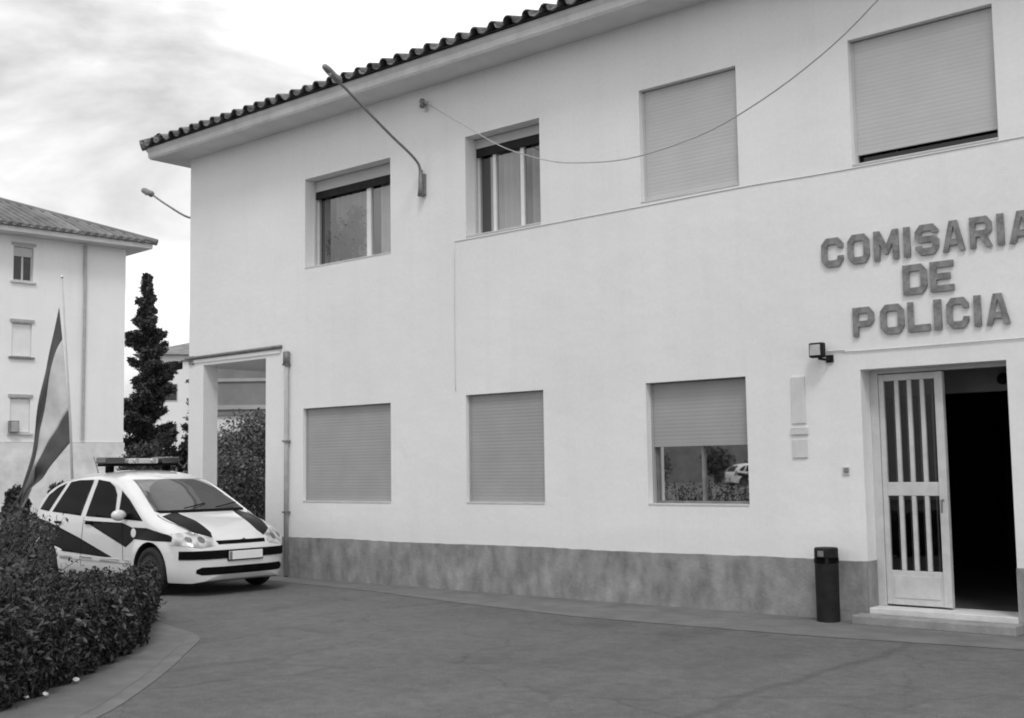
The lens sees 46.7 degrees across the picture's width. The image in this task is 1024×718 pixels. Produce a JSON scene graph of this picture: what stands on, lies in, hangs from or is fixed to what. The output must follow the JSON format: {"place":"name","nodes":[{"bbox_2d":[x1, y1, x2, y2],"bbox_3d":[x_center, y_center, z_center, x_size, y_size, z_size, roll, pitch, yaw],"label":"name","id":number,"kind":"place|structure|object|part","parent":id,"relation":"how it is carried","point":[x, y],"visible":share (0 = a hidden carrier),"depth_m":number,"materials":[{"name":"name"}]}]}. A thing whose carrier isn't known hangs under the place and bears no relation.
{"place":"outdoors","nodes":[
{"label":"outdoors","id":0,"kind":"place"},
{"bbox_2d":[132,343,188,450],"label":"house","id":1,"kind":"structure","parent":0,"point":[177,407],"depth_m":87.05,"materials":[{"name":"paint"}]},
{"bbox_2d":[163,423,177,437],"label":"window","id":2,"kind":"structure","parent":1,"relation":"in","point":[176,424],"depth_m":86.76,"materials":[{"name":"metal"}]},
{"bbox_2d":[164,383,177,400],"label":"window","id":3,"kind":"structure","parent":1,"relation":"in","point":[172,397],"depth_m":86.95,"materials":[{"name":"metal"}]},
{"bbox_2d":[217,369,265,514],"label":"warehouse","id":4,"kind":"structure","parent":0,"point":[245,390],"depth_m":44.68,"materials":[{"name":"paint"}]},
{"bbox_2d":[0,0,556,455],"label":"sky","id":5,"kind":"structure","parent":0,"point":[82,82],"materials":[{"name":"white"}]},
{"bbox_2d":[62,572,1023,717],"bbox_3d":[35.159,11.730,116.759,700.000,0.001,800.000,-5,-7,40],"label":"ground","id":6,"kind":"structure","parent":0,"point":[272,649],"depth_m":9.73,"materials":[{"name":"grey asphalt"}]},
{"bbox_2d":[0,484,32,525],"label":"shrub","id":7,"kind":"object","parent":6,"relation":"on","point":[12,493],"visible":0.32,"depth_m":26.04,"materials":[{"name":"grey plant"}]},
{"bbox_2d":[0,510,42,549],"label":"shrub","id":8,"kind":"object","parent":6,"relation":"on","point":[26,515],"visible":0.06,"depth_m":16.03,"materials":[{"name":"grey plant"}]},
{"bbox_2d":[47,480,63,493],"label":"shrub","id":9,"kind":"object","parent":6,"relation":"on","point":[51,486],"visible":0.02,"depth_m":27.14,"materials":[{"name":"grey plant"}]},
{"bbox_2d":[61,275,73,478],"bbox_3d":[-7.449,1.071,20.049,0.425,5.017,0.176,-1,-5,7],"label":"flagpole","id":10,"kind":"object","parent":6,"relation":"on","point":[70,430],"visible":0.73,"depth_m":20.07,"materials":[{"name":"metal"}]},
{"bbox_2d":[12,310,69,507],"bbox_3d":[-7.934,0.810,20.135,0.946,3.379,0.389,0,-5,-14],"label":"flag","id":11,"kind":"object","parent":10,"relation":"attached to","point":[51,440],"visible":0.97,"depth_m":20.07,"materials":[{"name":"fabric"}]},
{"bbox_2d":[0,197,157,523],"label":"apartment block","id":12,"kind":"structure","parent":6,"relation":"on","point":[42,251],"depth_m":37.32,"materials":[{"name":"paint"}]},
{"bbox_2d":[8,421,18,432],"bbox_3d":[-15.047,2.043,35.849,0.172,0.360,0.280,-5,-7,40],"label":"air conditioner","id":13,"kind":"object","parent":12,"relation":"attached to","point":[13,426],"visible":1,"depth_m":35.77,"materials":[{"name":"grey metal"}]},
{"bbox_2d":[7,394,32,434],"bbox_3d":[-14.987,1.691,36.123,0.202,1.230,0.780,-6,-7,45],"label":"window","id":14,"kind":"structure","parent":12,"relation":"in","point":[19,408],"depth_m":36.17,"materials":[{"name":"metal"}]},
{"bbox_2d":[8,318,34,358],"bbox_3d":[-15.021,-0.609,36.332,0.202,1.210,0.780,-6,-7,45],"label":"window","id":15,"kind":"structure","parent":12,"relation":"in","point":[21,333],"depth_m":36.35,"materials":[{"name":"metal"}]},
{"bbox_2d":[10,241,36,283],"bbox_3d":[-15.056,-2.950,36.544,0.202,1.250,0.780,-6,-7,45],"label":"window","id":16,"kind":"structure","parent":12,"relation":"in","point":[22,257],"depth_m":36.58,"materials":[{"name":"metal"}]},
{"bbox_2d":[0,625,184,717],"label":"bed border","id":17,"kind":"object","parent":6,"relation":"on","point":[90,691],"visible":0.38,"depth_m":9.21,"materials":[{"name":"grey concrete"}]},
{"bbox_2d":[117,466,149,470],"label":"shrub","id":18,"kind":"object","parent":6,"relation":"on","point":[127,468],"visible":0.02,"depth_m":28.23,"materials":[{"name":"black plant"}]},
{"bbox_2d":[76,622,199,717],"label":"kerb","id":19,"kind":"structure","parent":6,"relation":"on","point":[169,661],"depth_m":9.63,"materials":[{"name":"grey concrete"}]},
{"bbox_2d":[115,440,180,471],"bbox_3d":[-9.828,3.446,32.025,1.882,2.560,1.942,-5,-7,40],"label":"shrub","id":20,"kind":"object","parent":6,"relation":"on","point":[145,450],"visible":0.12,"depth_m":31.63,"materials":[{"name":"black plant"}]},
{"bbox_2d":[123,272,180,457],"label":"conifer","id":21,"kind":"object","parent":6,"relation":"on","point":[145,409],"visible":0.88,"depth_m":51.59,"materials":[{"name":"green plant"}]},
{"bbox_2d":[35,457,282,592],"bbox_3d":[-5.297,2.379,17.635,4.586,1.907,2.187,-6,-7,42],"label":"police car","id":22,"kind":"object","parent":6,"relation":"on","point":[182,528],"visible":0.87,"depth_m":16.69,"materials":[{"name":"white paint"}]},
{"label":"side window","id":23,"kind":"part","parent":22,"relation":"part of","materials":[{"name":"black glass"}]},
{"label":"side window","id":24,"kind":"part","parent":22,"relation":"part of","materials":[{"name":"black glass"}]},
{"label":"side window","id":25,"kind":"part","parent":22,"relation":"part of","materials":[{"name":"black glass"}]},
{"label":"side window","id":26,"kind":"part","parent":22,"relation":"part of","materials":[{"name":"black glass"}]},
{"bbox_2d":[168,423,187,472],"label":"conifer","id":27,"kind":"object","parent":6,"relation":"on","point":[183,451],"visible":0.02,"depth_m":50.53,"materials":[{"name":"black plant"}]},
{"bbox_2d":[179,379,188,449],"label":"conifer","id":28,"kind":"object","parent":6,"relation":"on","point":[187,381],"visible":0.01,"depth_m":59.69,"materials":[{"name":"black plant"}]},
{"bbox_2d":[172,427,250,474],"bbox_3d":[-6.789,2.876,26.817,2.161,2.655,1.694,-5,-7,40],"label":"shrub","id":29,"kind":"object","parent":6,"relation":"on","point":[225,443],"visible":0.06,"depth_m":26.53,"materials":[{"name":"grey plant"}]},
{"bbox_2d":[217,469,250,505],"bbox_3d":[-5.901,3.075,23.936,1.438,1.701,1.240,-5,-7,40],"label":"shrub","id":30,"kind":"object","parent":6,"relation":"on","point":[224,483],"visible":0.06,"depth_m":23.92,"materials":[{"name":"grey plant"}]},
{"bbox_2d":[224,490,246,508],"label":"shrub","id":31,"kind":"object","parent":6,"relation":"on","point":[240,500],"visible":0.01,"depth_m":22.94,"materials":[{"name":"grey plant"}]},
{"bbox_2d":[217,446,264,519],"bbox_3d":[-6.035,2.957,25.420,1.831,2.224,1.770,-5,-7,40],"label":"shrub","id":32,"kind":"object","parent":6,"relation":"on","point":[243,479],"visible":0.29,"depth_m":25.19,"materials":[{"name":"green plant"}]},
{"bbox_2d":[217,408,265,510],"bbox_3d":[-6.589,2.759,28.785,2.144,3.241,2.466,-5,-7,40],"label":"shrub","id":33,"kind":"object","parent":6,"relation":"on","point":[259,463],"visible":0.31,"depth_m":28.71,"materials":[{"name":"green plant"}]},
{"bbox_2d":[237,407,265,520],"bbox_3d":[-6.444,2.851,30.100,1.745,3.289,2.310,-2,-5,10],"label":"shrub","id":34,"kind":"object","parent":6,"relation":"on","point":[259,418],"visible":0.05,"depth_m":29.65,"materials":[{"name":"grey plant"}]},
{"bbox_2d":[139,0,1023,636],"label":"police station","id":35,"kind":"object","parent":6,"relation":"on","point":[489,366],"visible":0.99,"depth_m":14.54,"materials":[{"name":"paint"}]},
{"bbox_2d":[141,188,189,218],"bbox_3d":[-6.173,-2.809,21.603,2.006,0.944,0.120,-5,-7,40],"label":"bracket lamp","id":36,"kind":"object","parent":35,"relation":"attached to","point":[148,192],"visible":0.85,"depth_m":21.96,"materials":[{"name":"grey metal"}]},
{"bbox_2d":[170,356,193,369],"bbox_3d":[-5.688,0.068,20.497,0.560,0.200,0.160,-5,-7,40],"label":"floodlight","id":37,"kind":"object","parent":35,"relation":"attached to","point":[176,365],"visible":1,"depth_m":20.53,"materials":[{"name":"grey metal"}]},
{"bbox_2d":[322,218,350,261],"bbox_3d":[-2.721,-1.763,18.583,0.704,0.894,0.193,-5,-7,40],"label":"potted plant","id":38,"kind":"object","parent":35,"relation":"in","point":[337,241],"visible":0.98,"depth_m":18.57,"materials":[{"name":"grey plant"}]},
{"bbox_2d":[303,403,390,502],"bbox_3d":[-2.428,1.419,17.747,1.960,1.435,0.178,-5,-7,40],"label":"window","id":39,"kind":"structure","parent":35,"relation":"in","point":[348,448],"depth_m":17.73,"materials":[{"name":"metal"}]},
{"bbox_2d":[305,163,390,268],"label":"window","id":40,"kind":"structure","parent":35,"relation":"in","point":[369,188],"depth_m":18.44,"materials":[{"name":"white paint"}]},
{"bbox_2d":[337,204,366,259],"bbox_3d":[-2.422,-1.750,18.325,0.744,1.315,0.202,-5,-7,40],"label":"potted plant","id":41,"kind":"object","parent":35,"relation":"in","point":[356,233],"visible":0.94,"depth_m":18.32,"materials":[{"name":"grey plant"}]},
{"bbox_2d":[322,64,425,196],"bbox_3d":[-1.875,-3.106,16.279,0.120,1.484,1.866,-5,-7,40],"label":"bracket lamp","id":42,"kind":"object","parent":35,"relation":"attached to","point":[332,74],"visible":1,"depth_m":16.39,"materials":[{"name":"grey metal"}]},
{"bbox_2d":[419,98,427,111],"bbox_3d":[-1.265,-3.620,16.938,0.090,0.170,0.135,-5,-7,40],"label":"cable hook","id":43,"kind":"object","parent":35,"relation":"attached to","point":[422,105],"visible":0.99,"depth_m":16.90,"materials":[{"name":"grey metal"}]},
{"bbox_2d":[423,0,877,162],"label":"overhead cable","id":44,"kind":"object","parent":43,"relation":"attached to","point":[869,8],"visible":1,"depth_m":12.03,"materials":[{"name":"black rubber"}]},
{"bbox_2d":[466,124,540,236],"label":"window","id":45,"kind":"structure","parent":35,"relation":"in","point":[507,182],"depth_m":16.36,"materials":[{"name":"white paint"}]},
{"bbox_2d":[467,390,544,503],"bbox_3d":[-0.050,1.176,15.710,1.360,1.460,0.178,-5,-7,40],"label":"window","id":46,"kind":"structure","parent":35,"relation":"in","point":[506,430],"depth_m":15.70,"materials":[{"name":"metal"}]},
{"bbox_2d":[641,70,738,202],"bbox_3d":[2.133,-2.635,14.133,1.350,1.400,0.198,-5,-7,40],"label":"window","id":47,"kind":"structure","parent":35,"relation":"in","point":[674,114],"depth_m":14.13,"materials":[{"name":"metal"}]},
{"bbox_2d":[648,377,749,505],"bbox_3d":[2.193,0.970,13.817,1.355,1.450,0.223,-5,-7,40],"label":"window","id":48,"kind":"structure","parent":35,"relation":"in","point":[699,428],"depth_m":13.85,"materials":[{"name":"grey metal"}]},
{"bbox_2d":[790,376,807,457],"bbox_3d":[3.115,0.632,12.892,0.200,0.880,0.026,-5,-7,40],"label":"wall plaque","id":49,"kind":"object","parent":35,"relation":"attached to","point":[799,446],"depth_m":12.88,"materials":[{"name":"stone"}]},
{"bbox_2d":[809,342,833,362],"bbox_3d":[3.299,-0.068,12.686,0.205,0.210,0.185,-5,-7,40],"label":"floodlight","id":50,"kind":"object","parent":35,"relation":"attached to","point":[817,350],"visible":1,"depth_m":12.64,"materials":[{"name":"black metal"}]},
{"bbox_2d":[842,467,849,474],"bbox_3d":[3.513,1.178,12.503,0.080,0.090,0.030,-5,-7,40],"label":"doorbell","id":51,"kind":"object","parent":35,"relation":"attached to","point":[845,470],"visible":1,"depth_m":12.49,"materials":[{"name":"plastic"}]},
{"bbox_2d":[878,371,954,607],"bbox_3d":[4.153,1.336,12.251,0.685,2.390,0.146,-5,-7,40],"label":"door leaf","id":52,"kind":"structure","parent":35,"relation":"in","point":[913,429],"depth_m":12.25,"materials":[{"name":"paint"}]},
{"bbox_2d":[821,210,1023,336],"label":"station sign","id":53,"kind":"object","parent":35,"relation":"attached to","point":[893,242],"visible":1,"depth_m":12.04,"materials":[{"name":"metal"}]},
{"bbox_2d":[850,8,998,165],"bbox_3d":[4.260,-2.793,12.307,1.525,1.380,0.198,-5,-7,40],"label":"window","id":54,"kind":"structure","parent":35,"relation":"in","point":[930,87],"depth_m":12.29,"materials":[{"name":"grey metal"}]},
{"label":"bed soil","id":55,"kind":"structure","parent":6,"relation":"on","visible":0},
{"bbox_2d":[0,497,167,710],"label":"hedge","id":56,"kind":"object","parent":55,"relation":"on","point":[50,634],"visible":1,"depth_m":9.82,"materials":[{"name":"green plant"}]},
{"bbox_2d":[268,576,1023,649],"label":"pavement","id":57,"kind":"structure","parent":0,"point":[783,624],"depth_m":12.86,"materials":[{"name":"grey concrete"}]},
{"bbox_2d":[814,547,840,622],"bbox_3d":[3.283,2.346,12.364,0.246,0.766,0.249,-5,-7,40],"label":"litter bin","id":58,"kind":"object","parent":57,"relation":"on","point":[826,560],"visible":1,"depth_m":12.27,"materials":[{"name":"black metal"}]}
]}

